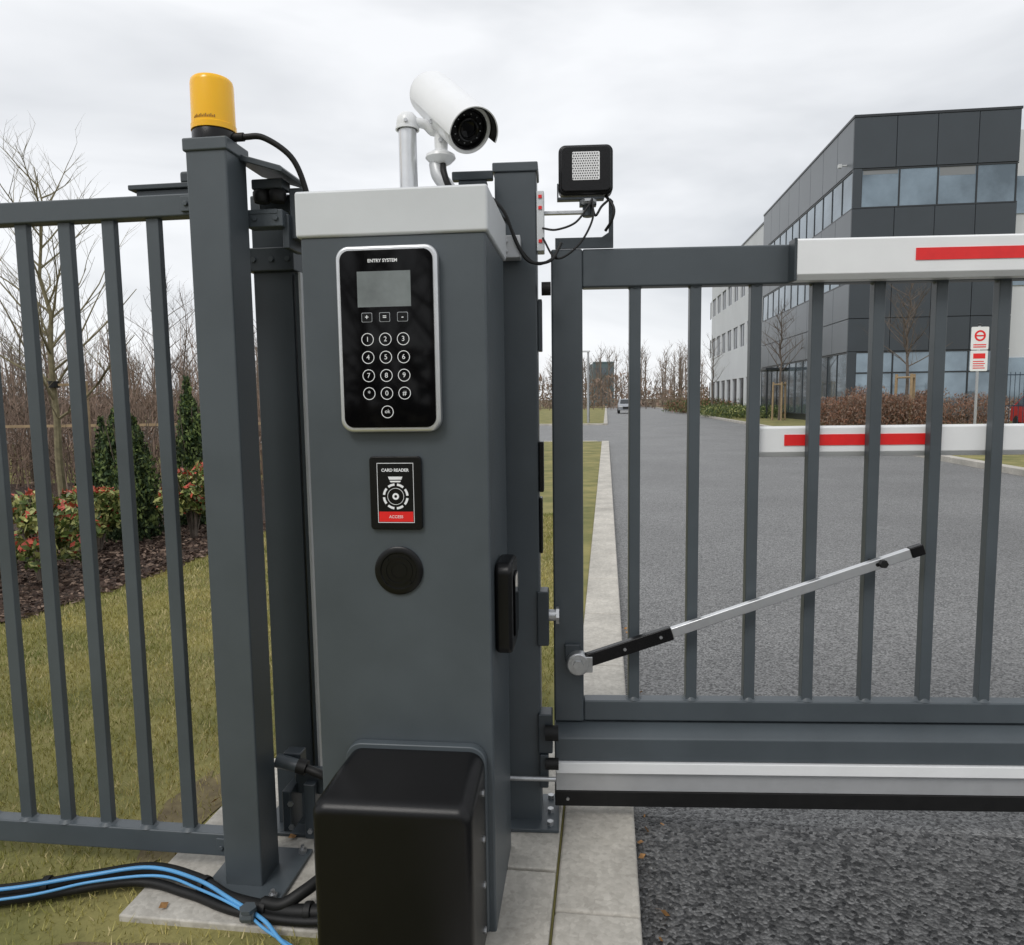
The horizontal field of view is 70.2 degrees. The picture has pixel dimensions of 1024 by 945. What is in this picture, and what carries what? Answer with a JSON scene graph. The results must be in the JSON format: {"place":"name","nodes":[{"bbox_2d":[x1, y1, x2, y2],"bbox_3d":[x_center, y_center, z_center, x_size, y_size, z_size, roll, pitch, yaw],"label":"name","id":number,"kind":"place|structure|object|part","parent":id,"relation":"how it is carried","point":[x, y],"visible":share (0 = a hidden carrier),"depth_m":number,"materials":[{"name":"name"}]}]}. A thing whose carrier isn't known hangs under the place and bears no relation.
{"place":"outdoors","nodes":[
{"label":"outdoors","id":0,"kind":"place"},
{"bbox_2d":[0,441,601,944],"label":"lawn","id":1,"kind":"structure","parent":0,"point":[110,905],"depth_m":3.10,"materials":[{"name":"green plant"}]},
{"bbox_2d":[0,267,88,481],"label":"bare tree","id":2,"kind":"object","parent":1,"relation":"on","point":[25,386],"visible":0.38,"depth_m":14.36,"materials":[{"name":"brown plant"}]},
{"bbox_2d":[0,259,138,456],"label":"bare tree","id":3,"kind":"object","parent":1,"relation":"on","point":[43,346],"visible":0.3,"depth_m":17.75,"materials":[{"name":"brown plant"}]},
{"bbox_2d":[0,291,263,495],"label":"scrub thicket","id":4,"kind":"object","parent":1,"relation":"on","point":[21,453],"visible":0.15,"depth_m":13.87,"materials":[{"name":"plant"}]},
{"bbox_2d":[0,480,265,621],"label":"mulch bed","id":5,"kind":"object","parent":1,"relation":"on","point":[23,489],"visible":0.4,"depth_m":6.77,"materials":[{"name":"brown wood"}]},
{"bbox_2d":[11,487,81,580],"bbox_3d":[-3.970,0.523,6.194,0.694,0.841,0.839,-3,6,-25],"label":"photinia shrub","id":6,"kind":"object","parent":5,"relation":"on","point":[66,522],"visible":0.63,"depth_m":6.04,"materials":[{"name":"green plant"}]},
{"bbox_2d":[0,115,143,496],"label":"bare tree","id":7,"kind":"object","parent":5,"relation":"on","point":[52,385],"visible":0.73,"depth_m":8.86,"materials":[{"name":"brown plant"}]},
{"bbox_2d":[71,415,105,487],"bbox_3d":[-4.968,0.027,8.839,0.791,1.451,0.726,-1,6,0],"label":"conifer shrub","id":8,"kind":"object","parent":5,"relation":"on","point":[99,430],"visible":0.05,"depth_m":8.76,"materials":[{"name":"green plant"}]},
{"bbox_2d":[59,485,120,551],"bbox_3d":[-4.274,0.467,7.392,0.754,0.721,0.654,4,7,40],"label":"photinia shrub","id":9,"kind":"object","parent":5,"relation":"on","point":[107,507],"visible":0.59,"depth_m":7.28,"materials":[{"name":"green plant"}]},
{"bbox_2d":[92,407,164,542],"bbox_3d":[-4.332,-0.054,8.196,1.027,1.721,0.910,3,7,31],"label":"conifer shrub","id":10,"kind":"object","parent":5,"relation":"on","point":[149,518],"visible":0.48,"depth_m":8.05,"materials":[{"name":"green plant"}]},
{"bbox_2d":[5,422,260,427],"bbox_3d":[-8.111,-0.159,11.317,11.783,1.280,0.095,-1,6,0],"label":"wooden rail fence","id":11,"kind":"object","parent":5,"relation":"on","point":[68,425],"depth_m":11.21,"materials":[{"name":"brown wood"}]},
{"bbox_2d":[154,460,205,538],"bbox_3d":[-3.560,0.316,8.011,0.771,0.879,0.733,-1,6,0],"label":"photinia shrub","id":12,"kind":"object","parent":5,"relation":"on","point":[191,490],"visible":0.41,"depth_m":7.92,"materials":[{"name":"green plant"}]},
{"bbox_2d":[175,375,205,526],"bbox_3d":[-3.956,-0.251,9.056,0.679,1.914,0.737,-3,6,-20],"label":"conifer shrub","id":13,"kind":"object","parent":5,"relation":"on","point":[189,453],"visible":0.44,"depth_m":8.88,"materials":[{"name":"green plant"}]},
{"bbox_2d":[2,379,263,490],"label":"scrub undergrowth","id":14,"kind":"object","parent":1,"relation":"on","point":[18,434],"visible":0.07,"depth_m":14.05,"materials":[{"name":"brown plant"}]},
{"bbox_2d":[58,770,221,944],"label":"soil patch","id":15,"kind":"object","parent":1,"relation":"on","point":[176,805],"visible":0.4,"depth_m":2.71,"materials":[{"name":"brown soil"}]},
{"bbox_2d":[0,865,289,944],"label":"blue cable","id":16,"kind":"object","parent":1,"relation":"on","point":[277,936],"visible":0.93,"depth_m":2.21,"materials":[{"name":"blue plastic"}]},
{"bbox_2d":[0,874,292,944],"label":"blue cable","id":17,"kind":"object","parent":1,"relation":"on","point":[262,927],"visible":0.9,"depth_m":2.19,"materials":[{"name":"blue plastic"}]},
{"bbox_2d":[0,877,316,926],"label":"conduit","id":18,"kind":"object","parent":1,"relation":"on","point":[204,899],"visible":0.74,"depth_m":2.20,"materials":[{"name":"black plastic"}]},
{"bbox_2d":[0,862,316,916],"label":"conduit","id":19,"kind":"object","parent":1,"relation":"on","point":[294,909],"visible":0.57,"depth_m":2.23,"materials":[{"name":"black plastic"}]},
{"bbox_2d":[261,876,315,910],"bbox_3d":[-0.574,1.223,2.164,0.331,0.087,0.076,-3,6,-25],"label":"conduit","id":20,"kind":"object","parent":19,"relation":"on","point":[302,892],"visible":0.57,"depth_m":2.11,"materials":[{"name":"black plastic"}]},
{"bbox_2d":[124,266,197,412],"bbox_3d":[-8.944,-2.836,18.797,2.784,5.145,2.711,-1,6,0],"label":"bare tree","id":21,"kind":"object","parent":1,"relation":"on","point":[143,333],"visible":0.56,"depth_m":18.77,"materials":[{"name":"brown plant"}]},
{"bbox_2d":[138,281,199,417],"bbox_3d":[-6.191,-1.742,13.812,2.042,3.886,1.899,-1,6,0],"label":"bare tree","id":22,"kind":"object","parent":1,"relation":"on","point":[186,331],"visible":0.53,"depth_m":13.81,"materials":[{"name":"brown plant"}]},
{"bbox_2d":[119,741,562,944],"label":"concrete pad","id":23,"kind":"object","parent":1,"relation":"on","point":[525,917],"visible":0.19,"depth_m":2.19,"materials":[{"name":"grey concrete"}]},
{"bbox_2d":[39,875,314,917],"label":"cable ties","id":24,"kind":"object","parent":23,"relation":"on","point":[305,910],"visible":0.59,"depth_m":2.10,"materials":[{"name":"black plastic"}]},
{"bbox_2d":[182,136,312,897],"bbox_3d":[-0.820,0.171,2.192,0.260,2.226,0.270,0,6,7],"label":"fence post","id":25,"kind":"object","parent":23,"relation":"on","point":[259,863],"visible":0.86,"depth_m":2.14,"materials":[{"name":"grey metal"}]},
{"bbox_2d":[0,193,224,855],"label":"metal fence","id":26,"kind":"object","parent":25,"relation":"attached to","point":[148,831],"visible":0.87,"depth_m":2.28,"materials":[{"name":"metal"}]},
{"bbox_2d":[128,171,187,195],"bbox_3d":[-1.027,-0.854,2.185,0.225,0.077,0.070,0,6,7],"label":"fence top bracket","id":27,"kind":"object","parent":25,"relation":"attached to","point":[181,187],"visible":0.34,"depth_m":2.16,"materials":[{"name":"grey metal"}]},
{"bbox_2d":[189,72,308,191],"bbox_3d":[-0.749,-0.922,2.071,0.323,0.385,0.130,0,6,7],"label":"warning beacon","id":28,"kind":"object","parent":25,"relation":"attached to","point":[212,104],"visible":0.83,"depth_m":2.02,"materials":[{"name":"yellow plastic"}]},
{"bbox_2d":[239,155,302,254],"bbox_3d":[-0.703,-0.802,2.199,0.170,0.257,0.220,0,6,7],"label":"gate roller bracket","id":29,"kind":"object","parent":25,"relation":"attached to","point":[276,203],"visible":0.69,"depth_m":2.17,"materials":[{"name":"metal"}]},
{"bbox_2d":[239,902,256,922],"bbox_3d":[-0.753,1.262,2.080,0.048,0.045,0.042,-1,6,0],"label":"clip","id":30,"kind":"object","parent":23,"relation":"on","point":[248,910],"visible":1,"depth_m":2.06,"materials":[{"name":"plastic"}]},
{"bbox_2d":[250,194,321,837],"bbox_3d":[-0.763,0.170,2.519,0.235,2.158,0.240,0,6,7],"label":"gate guide post","id":31,"kind":"object","parent":23,"relation":"on","point":[276,268],"visible":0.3,"depth_m":2.45,"materials":[{"name":"grey metal"}]},
{"bbox_2d":[274,747,322,838],"bbox_3d":[-0.629,1.061,2.409,0.264,0.306,0.144,0,6,7],"label":"gate latch bracket","id":32,"kind":"object","parent":31,"relation":"attached to","point":[307,780],"visible":0.72,"depth_m":2.40,"materials":[{"name":"grey metal"}]},
{"bbox_2d":[313,739,489,944],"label":"gate motor cover","id":33,"kind":"object","parent":23,"relation":"on","point":[401,843],"visible":1,"depth_m":1.82,"materials":[{"name":"black plastic"}]},
{"bbox_2d":[294,184,518,931],"bbox_3d":[-0.256,0.266,2.171,0.556,2.046,0.420,0,6,6],"label":"access control cabinet","id":34,"kind":"object","parent":23,"relation":"on","point":[426,658],"visible":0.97,"depth_m":1.97,"materials":[{"name":"metal"}]},
{"bbox_2d":[336,244,442,431],"bbox_3d":[-0.319,-0.345,1.893,0.268,0.478,0.035,0,6,6],"label":"keypad terminal","id":35,"kind":"object","parent":34,"relation":"attached to","point":[388,309],"visible":1,"depth_m":1.88,"materials":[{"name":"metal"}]},
{"bbox_2d":[369,456,422,529],"bbox_3d":[-0.309,0.055,1.944,0.141,0.197,0.014,0,6,6],"label":"card reader","id":36,"kind":"object","parent":34,"relation":"attached to","point":[396,498],"visible":1,"depth_m":1.94,"materials":[{"name":"black plastic"}]},
{"bbox_2d":[375,546,422,594],"bbox_3d":[-0.306,0.265,1.967,0.132,0.132,0.009,0,6,6],"label":"intercom speaker","id":37,"kind":"object","parent":34,"relation":"attached to","point":[398,570],"visible":1,"depth_m":1.97},
{"bbox_2d":[395,71,497,186],"bbox_3d":[-0.203,-0.945,2.008,0.210,0.410,0.374,-4,6,-29],"label":"security camera","id":38,"kind":"object","parent":34,"relation":"on","point":[455,116],"visible":0.91,"depth_m":1.98,"materials":[{"name":"white plastic"}]},
{"bbox_2d":[492,161,558,832],"bbox_3d":[0.035,0.112,2.513,0.250,2.247,0.230,0,6,4],"label":"gate post","id":39,"kind":"object","parent":23,"relation":"on","point":[533,736],"visible":0.9,"depth_m":2.46,"materials":[{"name":"metal"}]},
{"bbox_2d":[452,170,593,264],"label":"cables","id":40,"kind":"object","parent":39,"relation":"attached to","point":[515,251],"visible":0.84,"depth_m":2.31,"materials":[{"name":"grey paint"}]},
{"bbox_2d":[544,144,615,248],"bbox_3d":[0.204,-0.903,2.389,0.266,0.317,0.094,0,6,3],"label":"flood light","id":41,"kind":"object","parent":39,"relation":"attached to","point":[585,174],"visible":0.98,"depth_m":2.35,"materials":[{"name":"black plastic"}]},
{"bbox_2d":[551,245,1023,811],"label":"sliding gate","id":42,"kind":"structure","parent":39,"relation":"attached to","point":[921,749],"depth_m":2.52,"materials":[{"name":"metal"}]},
{"bbox_2d":[565,543,925,675],"bbox_3d":[0.784,0.470,2.504,1.203,0.459,0.090,0,6,3],"label":"gate strut","id":43,"kind":"object","parent":42,"relation":"attached to","point":[579,662],"visible":1,"depth_m":2.48,"materials":[{"name":"silver metal"}]},
{"bbox_2d":[788,234,1023,282],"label":"barrier arm","id":44,"kind":"object","parent":42,"relation":"attached to","point":[949,257],"visible":1,"depth_m":2.33},
{"bbox_2d":[544,441,642,944],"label":"kerb","id":45,"kind":"structure","parent":1,"relation":"on","point":[597,900],"depth_m":2.47,"materials":[{"name":"concrete"}]},
{"bbox_2d":[16,406,604,424],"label":"lawn","id":46,"kind":"structure","parent":0,"point":[596,415],"depth_m":65.35,"materials":[{"name":"green plant"}]},
{"bbox_2d":[0,318,708,423],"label":"distant tree line","id":47,"kind":"object","parent":46,"relation":"on","point":[679,383],"visible":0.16,"depth_m":119.58,"materials":[{"name":"plant"}]},
{"bbox_2d":[15,406,1023,475],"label":"kerb","id":48,"kind":"structure","parent":46,"relation":"on","point":[1014,470],"depth_m":16.45,"materials":[{"name":"concrete"}]},
{"bbox_2d":[583,350,589,422],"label":"street lamp","id":49,"kind":"object","parent":46,"relation":"on","point":[588,406],"visible":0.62,"depth_m":45.65,"materials":[{"name":"metal"}]},
{"bbox_2d":[539,397,707,409],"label":"boundary fence","id":50,"kind":"object","parent":46,"relation":"on","point":[593,407],"visible":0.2,"depth_m":99.51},
{"bbox_2d":[14,425,608,443],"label":"side road","id":51,"kind":"structure","parent":0,"point":[595,432],"depth_m":33.87,"materials":[{"name":"grey asphalt"}]},
{"bbox_2d":[133,399,704,415],"bbox_3d":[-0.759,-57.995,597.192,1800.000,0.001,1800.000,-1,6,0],"label":"ground","id":52,"kind":"structure","parent":0,"point":[586,405],"depth_m":261.77,"materials":[{"name":"green plant"}]},
{"bbox_2d":[3,392,258,422],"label":"distant hedgerow","id":53,"kind":"object","parent":52,"relation":"on","point":[99,406],"depth_m":52.80,"materials":[{"name":"plant"}]},
{"bbox_2d":[6,373,708,413],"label":"distant hedgerow","id":54,"kind":"object","parent":52,"relation":"on","point":[642,402],"visible":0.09,"depth_m":119.90,"materials":[{"name":"plant"}]},
{"bbox_2d":[589,362,614,405],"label":"distant warehouse","id":55,"kind":"structure","parent":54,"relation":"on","point":[603,366],"depth_m":158.75,"materials":[{"name":"grey"}]},
{"bbox_2d":[595,368,612,398],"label":"windows","id":56,"kind":"structure","parent":55,"relation":"in","point":[603,369],"depth_m":158.64,"materials":[{"name":"grey glass"}]},
{"bbox_2d":[0,0,1023,404],"label":"sky","id":57,"kind":"structure","parent":0,"point":[708,111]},
{"bbox_2d":[607,406,1023,837],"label":"road","id":58,"kind":"structure","parent":0,"point":[663,447],"depth_m":6.36,"materials":[{"name":"grey asphalt"}]},
{"bbox_2d":[617,399,627,413],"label":"parked car","id":59,"kind":"object","parent":58,"relation":"on","point":[622,404],"visible":0.56,"depth_m":76.20,"materials":[{"name":"grey paint"}]},
{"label":"windows","id":60,"kind":"part","parent":59,"relation":"part of","materials":[{"name":"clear glass"}]},
{"bbox_2d":[634,815,1023,944],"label":"asphalt apron","id":61,"kind":"object","parent":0,"point":[711,882],"depth_m":2.35,"materials":[{"name":"grey asphalt"}]},
{"bbox_2d":[159,627,669,940],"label":"fallen leaves","id":62,"kind":"object","parent":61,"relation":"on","point":[165,904],"visible":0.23,"depth_m":2.49,"materials":[{"name":"brown plant"}]},
{"bbox_2d":[660,407,1023,466],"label":"verge","id":63,"kind":"structure","parent":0,"point":[1015,460],"depth_m":37.44,"materials":[{"name":"green plant"}]},
{"bbox_2d":[661,397,741,413],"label":"shrubs","id":64,"kind":"object","parent":63,"relation":"on","point":[680,406],"visible":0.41,"depth_m":71.22,"materials":[{"name":"green plant"}]},
{"bbox_2d":[701,335,724,409],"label":"bare tree","id":65,"kind":"object","parent":63,"relation":"on","point":[713,374],"visible":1,"depth_m":59.47,"materials":[{"name":"brown plant"}]},
{"bbox_2d":[710,224,763,405],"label":"annex walls","id":66,"kind":"structure","parent":63,"relation":"on","point":[731,317],"depth_m":70.46,"materials":[{"name":"white paint"}]},
{"bbox_2d":[709,287,743,402],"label":"annex frames","id":67,"kind":"structure","parent":66,"relation":"attached to","point":[724,352],"depth_m":74.83,"materials":[{"name":"grey metal"}]},
{"bbox_2d":[713,287,744,404],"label":"annex windows","id":68,"kind":"structure","parent":66,"relation":"in","point":[729,335],"depth_m":72.10,"materials":[{"name":"glass"}]},
{"bbox_2d":[741,222,763,245],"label":"annex roof trim","id":69,"kind":"structure","parent":66,"relation":"attached to","point":[756,230],"depth_m":60.24,"materials":[{"name":"grey metal"}]},
{"bbox_2d":[700,403,786,418],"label":"shrubs","id":70,"kind":"object","parent":63,"relation":"on","point":[730,411],"visible":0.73,"depth_m":52.17,"materials":[{"name":"green plant"}]},
{"bbox_2d":[761,367,786,417],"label":"entrance canopy","id":71,"kind":"object","parent":63,"relation":"on","point":[766,370],"visible":0.57,"depth_m":49.88,"materials":[{"name":"grey metal"}]},
{"bbox_2d":[761,300,802,419],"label":"bare tree","id":72,"kind":"object","parent":63,"relation":"on","point":[780,384],"visible":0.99,"depth_m":45.60,"materials":[{"name":"brown plant"}]},
{"bbox_2d":[765,163,991,423],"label":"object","id":73,"kind":"object","parent":63,"relation":"on","point":[797,416],"visible":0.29,"depth_m":37.75,"materials":[{"name":"grey"}]},
{"bbox_2d":[761,120,853,367],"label":"side cladding","id":74,"kind":"structure","parent":73,"relation":"attached to","point":[819,178],"depth_m":43.21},
{"bbox_2d":[760,162,1018,416],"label":"window frames","id":75,"kind":"structure","parent":73,"relation":"attached to","point":[937,204],"depth_m":37.48,"materials":[{"name":"black metal"}]},
{"bbox_2d":[761,163,1015,414],"bbox_3d":[22.307,-10.082,46.778,7.680,12.450,19.930,0,6,7],"label":"window glass","id":76,"kind":"object","parent":75,"relation":"in","point":[996,183],"visible":0.5,"depth_m":37.29,"materials":[{"name":"blue glass"}]},
{"bbox_2d":[863,165,975,175],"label":"roller blinds","id":77,"kind":"object","parent":75,"relation":"attached to","point":[958,170],"visible":1,"depth_m":36.26,"materials":[{"name":"grey fabric"}]},
{"bbox_2d":[763,106,1023,215],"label":"roof trim","id":78,"kind":"structure","parent":73,"relation":"on","point":[907,113],"depth_m":36.19,"materials":[{"name":"grey metal"}]},
{"bbox_2d":[845,109,1021,421],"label":"front cladding","id":79,"kind":"structure","parent":73,"relation":"attached to","point":[975,137],"depth_m":36.49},
{"bbox_2d":[820,385,949,425],"bbox_3d":[16.064,-2.857,32.141,5.174,2.066,2.690,-1,6,0],"label":"beech hedge","id":80,"kind":"object","parent":63,"relation":"on","point":[845,409],"visible":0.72,"depth_m":31.34,"materials":[{"name":"brown plant"}]},
{"bbox_2d":[859,283,952,424],"bbox_3d":[17.186,-5.532,31.703,3.155,7.264,3.238,-5,7,-36],"label":"bare tree","id":81,"kind":"object","parent":63,"relation":"on","point":[912,377],"visible":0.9,"depth_m":31.56,"materials":[{"name":"brown plant"}]},
{"bbox_2d":[918,391,1021,423],"bbox_3d":[22.412,-3.002,33.895,7.254,1.819,2.156,-1,6,0],"label":"beech hedge","id":82,"kind":"object","parent":63,"relation":"on","point":[956,415],"visible":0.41,"depth_m":33.58,"materials":[{"name":"brown plant"}]},
{"bbox_2d":[969,323,988,423],"bbox_3d":[12.831,-2.386,20.109,0.460,3.420,0.117,0,6,3],"label":"warning sign","id":83,"kind":"object","parent":63,"relation":"on","point":[979,346],"visible":0.98,"depth_m":19.97,"materials":[{"name":"metal"}]},
{"bbox_2d":[1005,372,1023,422],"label":"security fence","id":84,"kind":"object","parent":63,"relation":"on","point":[1015,374],"visible":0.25,"depth_m":22.47,"materials":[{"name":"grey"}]},
{"bbox_2d":[1006,129,1023,420],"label":"wing","id":85,"kind":"structure","parent":63,"relation":"on","point":[1016,345],"depth_m":38.77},
{"bbox_2d":[1006,176,1023,402],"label":"wing windows","id":86,"kind":"structure","parent":85,"relation":"in","point":[1016,365],"depth_m":39.00,"materials":[{"name":"blue glass"}]},
{"bbox_2d":[1010,397,1023,422],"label":"parked car","id":87,"kind":"object","parent":63,"relation":"on","point":[1016,414],"visible":0.49,"depth_m":29.86,"materials":[{"name":"red paint"}]},
{"bbox_2d":[759,423,1023,456],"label":"barrier arm","id":88,"kind":"object","parent":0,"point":[849,440],"visible":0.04,"depth_m":2.50}
]}

